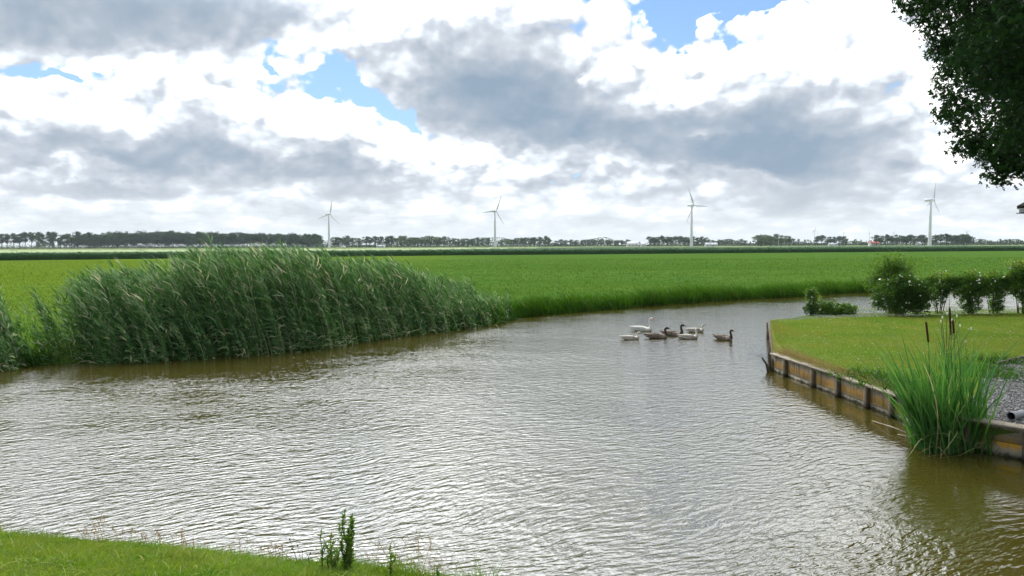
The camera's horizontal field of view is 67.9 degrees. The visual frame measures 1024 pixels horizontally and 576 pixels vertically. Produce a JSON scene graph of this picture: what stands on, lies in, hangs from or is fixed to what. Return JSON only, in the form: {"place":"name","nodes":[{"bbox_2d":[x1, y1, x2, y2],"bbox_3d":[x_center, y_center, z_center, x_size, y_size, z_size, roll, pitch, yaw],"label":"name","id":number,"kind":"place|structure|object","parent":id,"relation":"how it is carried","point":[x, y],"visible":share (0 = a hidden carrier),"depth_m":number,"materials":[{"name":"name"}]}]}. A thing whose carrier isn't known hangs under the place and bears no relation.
{"place":"outdoors","nodes":[
{"label":"outdoors","id":0,"kind":"place"},
{"bbox_2d":[0,521,519,575],"bbox_3d":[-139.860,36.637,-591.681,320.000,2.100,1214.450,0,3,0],"label":"bank","id":1,"kind":"structure","parent":0,"point":[30,572],"depth_m":6.55,"materials":[{"name":"plant"}]},
{"bbox_2d":[76,511,457,575],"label":"seed grass","id":2,"kind":"structure","parent":1,"relation":"on","point":[181,534],"depth_m":7.34,"materials":[{"name":"plant"}]},
{"bbox_2d":[279,538,310,562],"bbox_3d":[-2.051,2.505,7.191,0.303,0.287,0.016,0,3,0],"label":"plantain","id":3,"kind":"object","parent":1,"relation":"on","point":[294,552],"visible":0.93,"depth_m":7.19,"materials":[{"name":"plant"}]},
{"bbox_2d":[317,528,328,567],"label":"mugwort","id":4,"kind":"object","parent":1,"relation":"on","point":[322,552],"visible":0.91,"depth_m":6.88,"materials":[{"name":"green plant"}]},
{"bbox_2d":[324,531,344,569],"bbox_3d":[-1.612,2.403,6.923,0.200,0.402,0.237,0,3,0],"label":"mugwort","id":5,"kind":"object","parent":1,"relation":"on","point":[332,562],"visible":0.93,"depth_m":6.89,"materials":[{"name":"green plant"}]},
{"bbox_2d":[335,509,355,569],"bbox_3d":[-1.510,2.288,6.877,0.218,0.627,0.198,0,3,0],"label":"mugwort","id":6,"kind":"object","parent":1,"relation":"on","point":[348,554],"visible":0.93,"depth_m":6.87,"materials":[{"name":"green plant"}]},
{"bbox_2d":[383,542,396,575],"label":"mugwort","id":7,"kind":"object","parent":1,"relation":"on","point":[391,557],"visible":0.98,"depth_m":6.75,"materials":[{"name":"green plant"}]},
{"bbox_2d":[432,566,440,575],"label":"mugwort","id":8,"kind":"object","parent":1,"relation":"on","point":[437,573],"visible":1,"depth_m":6.46,"materials":[{"name":"green plant"}]},
{"bbox_2d":[0,287,1023,575],"bbox_3d":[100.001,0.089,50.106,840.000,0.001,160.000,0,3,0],"label":"water","id":9,"kind":"structure","parent":0,"point":[590,443],"depth_m":11.72,"materials":[{"name":"liquid"}]},
{"bbox_2d":[0,231,512,372],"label":"reeds","id":10,"kind":"object","parent":9,"relation":"in","point":[231,296],"visible":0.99,"depth_m":23.54,"materials":[{"name":"green plant"}]},
{"bbox_2d":[620,332,640,339],"bbox_3d":[4.126,1.675,26.426,0.847,0.306,0.271,-1,3,-12],"label":"cygnet","id":11,"kind":"object","parent":9,"relation":"on","point":[629,337],"visible":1,"depth_m":26.33,"materials":[{"name":"grey"}]},
{"bbox_2d":[629,317,654,330],"bbox_3d":[4.968,1.397,29.088,1.011,0.565,0.324,1,3,18],"label":"swan","id":12,"kind":"object","parent":9,"relation":"on","point":[640,328],"visible":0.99,"depth_m":28.96,"materials":[{"name":"white"}]},
{"bbox_2d":[644,327,669,338],"bbox_3d":[5.108,1.594,26.779,1.011,0.433,0.324,-1,3,-8],"label":"cygnet","id":13,"kind":"object","parent":9,"relation":"on","point":[655,335],"visible":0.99,"depth_m":26.68,"materials":[{"name":"grey"}]},
{"bbox_2d":[660,324,686,335],"bbox_3d":[5.821,1.526,27.478,0.999,0.482,0.320,2,4,30],"label":"cygnet","id":14,"kind":"object","parent":9,"relation":"on","point":[672,333],"visible":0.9,"depth_m":27.33,"materials":[{"name":"grey"}]},
{"bbox_2d":[678,328,700,338],"bbox_3d":[6.204,1.605,26.629,0.898,0.410,0.288,-1,3,-14],"label":"cygnet","id":15,"kind":"object","parent":9,"relation":"on","point":[687,336],"visible":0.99,"depth_m":26.52,"materials":[{"name":"grey"}]},
{"bbox_2d":[684,324,705,331],"bbox_3d":[6.916,1.532,28.643,0.872,0.322,0.280,-1,3,-10],"label":"cygnet","id":16,"kind":"object","parent":9,"relation":"on","point":[693,329],"visible":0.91,"depth_m":28.54,"materials":[{"name":"grey"}]},
{"bbox_2d":[712,329,734,339],"bbox_3d":[7.325,1.614,26.323,0.292,0.418,0.910,-3,4,-42],"label":"cygnet","id":17,"kind":"object","parent":9,"relation":"on","point":[722,337],"visible":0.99,"depth_m":26.19,"materials":[{"name":"grey"}]},
{"bbox_2d":[761,345,771,371],"bbox_3d":[6.735,2.050,19.861,0.263,1.028,0.753,2,4,33],"label":"broken stake","id":18,"kind":"object","parent":9,"relation":"in","point":[768,366],"visible":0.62,"depth_m":19.76,"materials":[{"name":"wood"}]},
{"bbox_2d":[873,421,906,433],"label":"dead stalk","id":19,"kind":"object","parent":9,"relation":"on","point":[890,426],"visible":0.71,"depth_m":13.38,"materials":[{"name":"plant"}]},
{"bbox_2d":[857,299,1023,460],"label":"cattail clump","id":20,"kind":"object","parent":9,"relation":"in","point":[933,426],"visible":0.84,"depth_m":12.03,"materials":[{"name":"green plant"}]},
{"bbox_2d":[0,244,1023,365],"bbox_3d":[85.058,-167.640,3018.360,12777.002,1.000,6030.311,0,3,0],"label":"field","id":21,"kind":"structure","parent":0,"point":[846,256],"depth_m":87.15,"materials":[{"name":"plant"}]},
{"bbox_2d":[0,233,6,248],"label":"tree","id":22,"kind":"object","parent":21,"relation":"on","point":[1,235],"visible":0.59,"depth_m":1138.70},
{"bbox_2d":[1,233,12,248],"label":"tree","id":23,"kind":"object","parent":21,"relation":"on","point":[7,235],"visible":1,"depth_m":1128.79,"materials":[{"name":"plant"}]},
{"bbox_2d":[11,233,27,248],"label":"tree","id":24,"kind":"object","parent":21,"relation":"on","point":[17,239],"visible":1,"depth_m":1137.66,"materials":[{"name":"plant"}]},
{"bbox_2d":[18,231,30,248],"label":"tree","id":25,"kind":"object","parent":21,"relation":"on","point":[25,234],"visible":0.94,"depth_m":1144.81,"materials":[{"name":"plant"}]},
{"bbox_2d":[26,232,36,248],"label":"tree","id":26,"kind":"object","parent":21,"relation":"on","point":[32,237],"visible":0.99,"depth_m":1136.02,"materials":[{"name":"plant"}]},
{"bbox_2d":[33,232,43,248],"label":"tree","id":27,"kind":"object","parent":21,"relation":"on","point":[37,234],"visible":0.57,"depth_m":1167.86,"materials":[{"name":"plant"}]},
{"bbox_2d":[37,234,47,248],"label":"tree","id":28,"kind":"object","parent":21,"relation":"on","point":[42,237],"visible":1,"depth_m":1119.71,"materials":[{"name":"plant"}]},
{"bbox_2d":[45,231,55,248],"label":"tree","id":29,"kind":"object","parent":21,"relation":"on","point":[48,234],"visible":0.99,"depth_m":1151.42,"materials":[{"name":"plant"}]},
{"bbox_2d":[45,231,58,248],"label":"tree","id":30,"kind":"object","parent":21,"relation":"on","point":[53,235],"visible":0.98,"depth_m":1152.10,"materials":[{"name":"plant"}]},
{"bbox_2d":[55,235,64,247],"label":"tree","id":31,"kind":"object","parent":21,"relation":"on","point":[60,239],"visible":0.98,"depth_m":1144.02,"materials":[{"name":"plant"}]},
{"bbox_2d":[65,233,77,248],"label":"tree","id":32,"kind":"object","parent":21,"relation":"on","point":[72,240],"visible":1,"depth_m":1118.37,"materials":[{"name":"plant"}]},
{"bbox_2d":[72,231,81,248],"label":"tree","id":33,"kind":"object","parent":21,"relation":"on","point":[77,235],"visible":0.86,"depth_m":1161.89,"materials":[{"name":"plant"}]},
{"bbox_2d":[78,234,87,248],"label":"tree","id":34,"kind":"object","parent":21,"relation":"on","point":[83,240],"visible":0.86,"depth_m":1167.06,"materials":[{"name":"plant"}]},
{"bbox_2d":[85,232,94,248],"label":"tree","id":35,"kind":"object","parent":21,"relation":"on","point":[89,236],"visible":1,"depth_m":1117.38,"materials":[{"name":"plant"}]},
{"bbox_2d":[0,230,324,248],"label":"woodland","id":36,"kind":"object","parent":21,"relation":"on","point":[162,238],"visible":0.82,"depth_m":1200.20,"materials":[{"name":"plant"}]},
{"bbox_2d":[302,234,311,247],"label":"tall tree","id":37,"kind":"object","parent":21,"relation":"on","point":[306,242],"visible":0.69,"depth_m":1189.25,"materials":[{"name":"plant"}]},
{"bbox_2d":[309,234,320,245],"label":"tall tree","id":38,"kind":"object","parent":21,"relation":"on","point":[314,239],"visible":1,"depth_m":1165.55,"materials":[{"name":"plant"}]},
{"bbox_2d":[319,202,339,247],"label":"wind turbine","id":39,"kind":"object","parent":21,"relation":"on","point":[327,214],"visible":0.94,"depth_m":1038.37,"materials":[{"name":"paint"}]},
{"bbox_2d":[330,237,340,247],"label":"dark tree","id":40,"kind":"object","parent":21,"relation":"on","point":[335,242],"visible":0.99,"depth_m":1167.40,"materials":[{"name":"plant"}]},
{"bbox_2d":[340,238,349,244],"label":"dark tree","id":41,"kind":"object","parent":21,"relation":"on","point":[344,242],"visible":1,"depth_m":1149.42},
{"bbox_2d":[342,235,350,246],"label":"dark tree","id":42,"kind":"object","parent":21,"relation":"on","point":[347,236],"visible":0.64,"depth_m":1182.28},
{"bbox_2d":[348,237,357,245],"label":"dark tree","id":43,"kind":"object","parent":21,"relation":"on","point":[352,241],"visible":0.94,"depth_m":1166.31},
{"bbox_2d":[353,238,364,244],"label":"dark tree","id":44,"kind":"object","parent":21,"relation":"on","point":[359,240],"visible":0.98,"depth_m":1151.30,"materials":[{"name":"plant"}]},
{"bbox_2d":[361,236,371,244],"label":"tree","id":45,"kind":"object","parent":21,"relation":"on","point":[365,241],"visible":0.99,"depth_m":1161.64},
{"bbox_2d":[365,237,373,246],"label":"tree","id":46,"kind":"object","parent":21,"relation":"on","point":[370,238],"visible":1,"depth_m":1165.06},
{"bbox_2d":[375,236,383,244],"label":"tree","id":47,"kind":"object","parent":21,"relation":"on","point":[379,239],"visible":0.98,"depth_m":1175.98,"materials":[{"name":"plant"}]},
{"bbox_2d":[383,236,391,244],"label":"tree","id":48,"kind":"object","parent":21,"relation":"on","point":[387,241],"visible":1,"depth_m":1151.37,"materials":[{"name":"plant"}]},
{"bbox_2d":[387,236,397,246],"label":"tree","id":49,"kind":"object","parent":21,"relation":"on","point":[392,239],"visible":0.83,"depth_m":1173.76,"materials":[{"name":"plant"}]},
{"bbox_2d":[399,236,410,246],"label":"pale tree","id":50,"kind":"object","parent":21,"relation":"on","point":[403,239],"visible":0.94,"depth_m":1180.13,"materials":[{"name":"plant"}]},
{"bbox_2d":[405,237,418,245],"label":"pale tree","id":51,"kind":"object","parent":21,"relation":"on","point":[411,241],"visible":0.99,"depth_m":1180.18,"materials":[{"name":"plant"}]},
{"bbox_2d":[418,237,432,246],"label":"pale tree","id":52,"kind":"object","parent":21,"relation":"on","point":[422,239],"visible":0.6,"depth_m":1212.90,"materials":[{"name":"plant"}]},
{"bbox_2d":[424,236,434,246],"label":"pale tree","id":53,"kind":"object","parent":21,"relation":"on","point":[429,242],"visible":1,"depth_m":1185.46,"materials":[{"name":"plant"}]},
{"bbox_2d":[433,238,444,244],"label":"pale tree","id":54,"kind":"object","parent":21,"relation":"on","point":[438,242],"visible":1,"depth_m":1198.81,"materials":[{"name":"plant"}]},
{"bbox_2d":[441,236,450,244],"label":"pale tree","id":55,"kind":"object","parent":21,"relation":"on","point":[444,238],"visible":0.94,"depth_m":1206.34,"materials":[{"name":"plant"}]},
{"bbox_2d":[473,237,480,244],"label":"rounded tree","id":56,"kind":"object","parent":21,"relation":"on","point":[477,239],"visible":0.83,"depth_m":1203.98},
{"bbox_2d":[483,195,503,246],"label":"wind turbine","id":57,"kind":"object","parent":21,"relation":"on","point":[494,211],"visible":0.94,"depth_m":964.37,"materials":[{"name":"paint"}]},
{"bbox_2d":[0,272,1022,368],"bbox_3d":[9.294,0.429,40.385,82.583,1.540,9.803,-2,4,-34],"label":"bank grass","id":58,"kind":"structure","parent":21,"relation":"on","point":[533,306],"depth_m":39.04,"materials":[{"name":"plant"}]},
{"bbox_2d":[0,245,1023,260],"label":"maize crop","id":59,"kind":"object","parent":21,"relation":"on","point":[7,255],"visible":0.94,"depth_m":224.34,"materials":[{"name":"green plant"}]},
{"bbox_2d":[520,237,529,245],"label":"dark tree","id":60,"kind":"object","parent":21,"relation":"on","point":[525,241],"visible":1,"depth_m":1120.12,"materials":[{"name":"plant"}]},
{"bbox_2d":[530,237,537,246],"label":"dark tree","id":61,"kind":"object","parent":21,"relation":"on","point":[533,240],"visible":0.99,"depth_m":1124.62,"materials":[{"name":"plant"}]},
{"bbox_2d":[537,237,543,246],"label":"dark tree","id":62,"kind":"object","parent":21,"relation":"on","point":[539,241],"visible":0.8,"depth_m":1164.52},
{"bbox_2d":[544,238,552,246],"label":"dark tree","id":63,"kind":"object","parent":21,"relation":"on","point":[548,242],"visible":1,"depth_m":1128.22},
{"bbox_2d":[317,236,1023,246],"bbox_3d":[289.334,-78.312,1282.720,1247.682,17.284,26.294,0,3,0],"label":"hedgerow","id":64,"kind":"object","parent":21,"relation":"on","point":[763,244],"visible":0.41,"depth_m":1276.96,"materials":[{"name":"plant"}]},
{"bbox_2d":[687,188,707,246],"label":"wind turbine","id":65,"kind":"object","parent":21,"relation":"on","point":[691,225],"visible":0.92,"depth_m":840.23,"materials":[{"name":"paint"}]},
{"bbox_2d":[755,234,766,245],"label":"pale tree","id":66,"kind":"object","parent":21,"relation":"on","point":[761,239],"visible":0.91,"depth_m":988.38,"materials":[{"name":"plant"}]},
{"bbox_2d":[763,236,776,245],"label":"pale tree","id":67,"kind":"object","parent":21,"relation":"on","point":[770,239],"visible":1,"depth_m":972.30,"materials":[{"name":"plant"}]},
{"bbox_2d":[772,234,784,244],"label":"pale tree","id":68,"kind":"object","parent":21,"relation":"on","point":[776,239],"visible":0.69,"depth_m":983.89,"materials":[{"name":"plant"}]},
{"bbox_2d":[777,235,787,245],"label":"pale tree","id":69,"kind":"object","parent":21,"relation":"on","point":[781,240],"visible":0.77,"depth_m":997.51,"materials":[{"name":"plant"}]},
{"bbox_2d":[785,236,793,245],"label":"pale tree","id":70,"kind":"object","parent":21,"relation":"on","point":[789,239],"visible":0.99,"depth_m":992.30,"materials":[{"name":"plant"}]},
{"bbox_2d":[819,235,825,245],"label":"tree","id":71,"kind":"object","parent":21,"relation":"on","point":[823,237],"visible":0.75,"depth_m":1023.57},
{"bbox_2d":[836,236,843,245],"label":"tree","id":72,"kind":"object","parent":21,"relation":"on","point":[839,238],"visible":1,"depth_m":976.61,"materials":[{"name":"plant"}]},
{"bbox_2d":[868,241,879,245],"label":"farmhouse","id":73,"kind":"object","parent":21,"relation":"on","point":[871,243],"visible":0.99,"depth_m":955.89,"materials":[{"name":"white tile"}]},
{"bbox_2d":[871,234,880,245],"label":"tree","id":74,"kind":"object","parent":21,"relation":"on","point":[876,236],"visible":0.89,"depth_m":947.81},
{"bbox_2d":[875,235,886,243],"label":"tree","id":75,"kind":"object","parent":21,"relation":"on","point":[881,238],"visible":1,"depth_m":937.17,"materials":[{"name":"plant"}]},
{"bbox_2d":[885,234,891,241],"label":"tree","id":76,"kind":"object","parent":21,"relation":"on","point":[888,237],"visible":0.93,"depth_m":951.75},
{"bbox_2d":[891,234,902,245],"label":"tree","id":77,"kind":"object","parent":21,"relation":"on","point":[896,239],"visible":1,"depth_m":919.02,"materials":[{"name":"plant"}]},
{"bbox_2d":[904,234,915,245],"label":"tree","id":78,"kind":"object","parent":21,"relation":"on","point":[908,238],"visible":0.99,"depth_m":926.31,"materials":[{"name":"plant"}]},
{"bbox_2d":[919,235,927,245],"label":"tree","id":79,"kind":"object","parent":21,"relation":"on","point":[925,240],"visible":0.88,"depth_m":940.86,"materials":[{"name":"plant"}]},
{"bbox_2d":[925,184,938,245],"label":"wind turbine","id":80,"kind":"object","parent":21,"relation":"on","point":[930,224],"visible":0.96,"depth_m":758.29,"materials":[{"name":"paint"}]},
{"bbox_2d":[932,235,940,245],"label":"tree","id":81,"kind":"object","parent":21,"relation":"on","point":[935,238],"visible":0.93,"depth_m":918.01,"materials":[{"name":"plant"}]},
{"bbox_2d":[942,234,951,244],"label":"tree","id":82,"kind":"object","parent":21,"relation":"on","point":[947,236],"visible":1,"depth_m":917.48,"materials":[{"name":"plant"}]},
{"bbox_2d":[949,235,958,241],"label":"tree","id":83,"kind":"object","parent":21,"relation":"on","point":[953,236],"visible":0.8,"depth_m":932.99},
{"bbox_2d":[955,235,962,243],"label":"tree","id":84,"kind":"object","parent":21,"relation":"on","point":[958,240],"visible":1,"depth_m":933.28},
{"bbox_2d":[959,235,966,245],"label":"dark tree","id":85,"kind":"object","parent":21,"relation":"on","point":[963,238],"visible":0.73,"depth_m":957.97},
{"bbox_2d":[964,235,971,245],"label":"dark tree","id":86,"kind":"object","parent":21,"relation":"on","point":[969,237],"visible":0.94,"depth_m":961.54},
{"bbox_2d":[0,0,1023,246],"label":"sky","id":87,"kind":"structure","parent":0,"point":[589,119],"materials":[{"name":"white"}]},
{"bbox_2d":[626,242,637,246],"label":"barn","id":88,"kind":"structure","parent":0,"point":[632,244],"depth_m":1072.44,"materials":[{"name":"grey"}]},
{"bbox_2d":[770,306,1023,444],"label":"lawn","id":89,"kind":"structure","parent":0,"point":[1001,431],"depth_m":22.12,"materials":[{"name":"plant"}]},
{"bbox_2d":[769,325,773,370],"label":"side boards","id":90,"kind":"object","parent":89,"relation":"on","point":[772,356],"visible":0.73,"depth_m":21.24,"materials":[{"name":"wood"}]},
{"bbox_2d":[802,283,821,314],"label":"rose bush","id":91,"kind":"object","parent":89,"relation":"on","point":[812,297],"visible":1,"depth_m":30.26,"materials":[{"name":"green plant"}]},
{"bbox_2d":[812,299,858,314],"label":"weeds","id":92,"kind":"object","parent":89,"relation":"on","point":[827,308],"visible":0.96,"depth_m":30.37,"materials":[{"name":"green plant"}]},
{"bbox_2d":[767,320,915,393],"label":"dry edge grass","id":93,"kind":"structure","parent":89,"relation":"on","point":[803,358],"depth_m":17.92,"materials":[{"name":"plant"}]},
{"bbox_2d":[769,353,917,423],"bbox_3d":[7.067,2.356,16.507,0.208,0.980,6.615,0,3,-5],"label":"timber revetment","id":94,"kind":"object","parent":89,"relation":"on","point":[785,366],"visible":0.38,"depth_m":16.35,"materials":[{"name":"wood"}]},
{"bbox_2d":[843,247,949,313],"bbox_3d":[15.771,-0.295,31.080,4.150,2.729,1.720,0,3,0],"label":"willow shrub","id":95,"kind":"object","parent":89,"relation":"on","point":[892,267],"visible":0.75,"depth_m":30.98,"materials":[{"name":"green plant"}]},
{"bbox_2d":[869,271,937,315],"bbox_3d":[15.604,0.223,30.245,2.750,1.796,1.209,0,3,0],"label":"rose bush","id":96,"kind":"object","parent":89,"relation":"on","point":[907,288],"visible":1,"depth_m":30.11,"materials":[{"name":"green plant"}]},
{"bbox_2d":[792,313,1019,372],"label":"clover blooms","id":97,"kind":"object","parent":89,"relation":"on","point":[864,337],"visible":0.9,"depth_m":23.17,"materials":[{"name":"plant"}]},
{"bbox_2d":[809,346,1023,391],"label":"rough herbs","id":98,"kind":"object","parent":89,"relation":"on","point":[882,376],"visible":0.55,"depth_m":16.29,"materials":[{"name":"green plant"}]},
{"bbox_2d":[923,269,964,313],"bbox_3d":[17.571,0.148,30.977,1.731,1.839,0.932,0,3,0],"label":"rose shrub","id":99,"kind":"object","parent":89,"relation":"on","point":[945,286],"visible":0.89,"depth_m":30.90,"materials":[{"name":"green plant"}]},
{"bbox_2d":[940,312,971,393],"bbox_3d":[7.845,1.259,13.462,0.574,1.669,0.315,0,3,0],"label":"thistle","id":100,"kind":"object","parent":89,"relation":"on","point":[951,341],"visible":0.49,"depth_m":13.46,"materials":[{"name":"beige plant"}]},
{"bbox_2d":[891,0,1023,189],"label":"broadleaf tree","id":101,"kind":"object","parent":89,"relation":"on","point":[983,43],"visible":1,"depth_m":23.08,"materials":[{"name":"green plant"}]},
{"bbox_2d":[1016,202,1023,213],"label":"hanging feeder","id":102,"kind":"object","parent":101,"relation":"hanging from","point":[1020,207],"visible":1,"depth_m":20.97,"materials":[{"name":"grey plastic"}]},
{"bbox_2d":[951,268,993,313],"bbox_3d":[18.590,0.136,30.755,1.735,1.882,0.964,0,3,0],"label":"rose shrub","id":103,"kind":"object","parent":89,"relation":"on","point":[971,295],"visible":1,"depth_m":30.64,"materials":[{"name":"green plant"}]},
{"bbox_2d":[950,415,1023,461],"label":"timber revetment","id":104,"kind":"object","parent":89,"relation":"on","point":[1013,450],"visible":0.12,"depth_m":11.75,"materials":[{"name":"wood"}]},
{"bbox_2d":[979,270,1016,313],"bbox_3d":[19.719,0.132,30.902,1.606,1.864,0.842,0,3,0],"label":"rose shrub","id":105,"kind":"object","parent":89,"relation":"on","point":[999,287],"visible":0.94,"depth_m":30.79,"materials":[{"name":"green plant"}]},
{"bbox_2d":[976,363,1023,423],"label":"gravel patch","id":106,"kind":"object","parent":89,"relation":"on","point":[1004,412],"depth_m":13.84,"materials":[{"name":"gravel"}]},
{"bbox_2d":[973,359,1023,424],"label":"gravel stones","id":107,"kind":"object","parent":106,"relation":"on","point":[1005,403],"visible":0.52,"depth_m":13.99,"materials":[{"name":"gravel"}]},
{"bbox_2d":[1007,410,1023,419],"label":"drain pipe","id":108,"kind":"object","parent":106,"relation":"on","point":[1013,415],"visible":1,"depth_m":12.11,"materials":[{"name":"grey plastic"}]},
{"bbox_2d":[996,355,1023,365],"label":"edging beam","id":109,"kind":"structure","parent":89,"relation":"on","point":[1010,359],"depth_m":18.04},
{"bbox_2d":[1004,259,1023,312],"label":"rose shrub","id":110,"kind":"object","parent":89,"relation":"on","point":[1017,272],"visible":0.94,"depth_m":30.75,"materials":[{"name":"green plant"}]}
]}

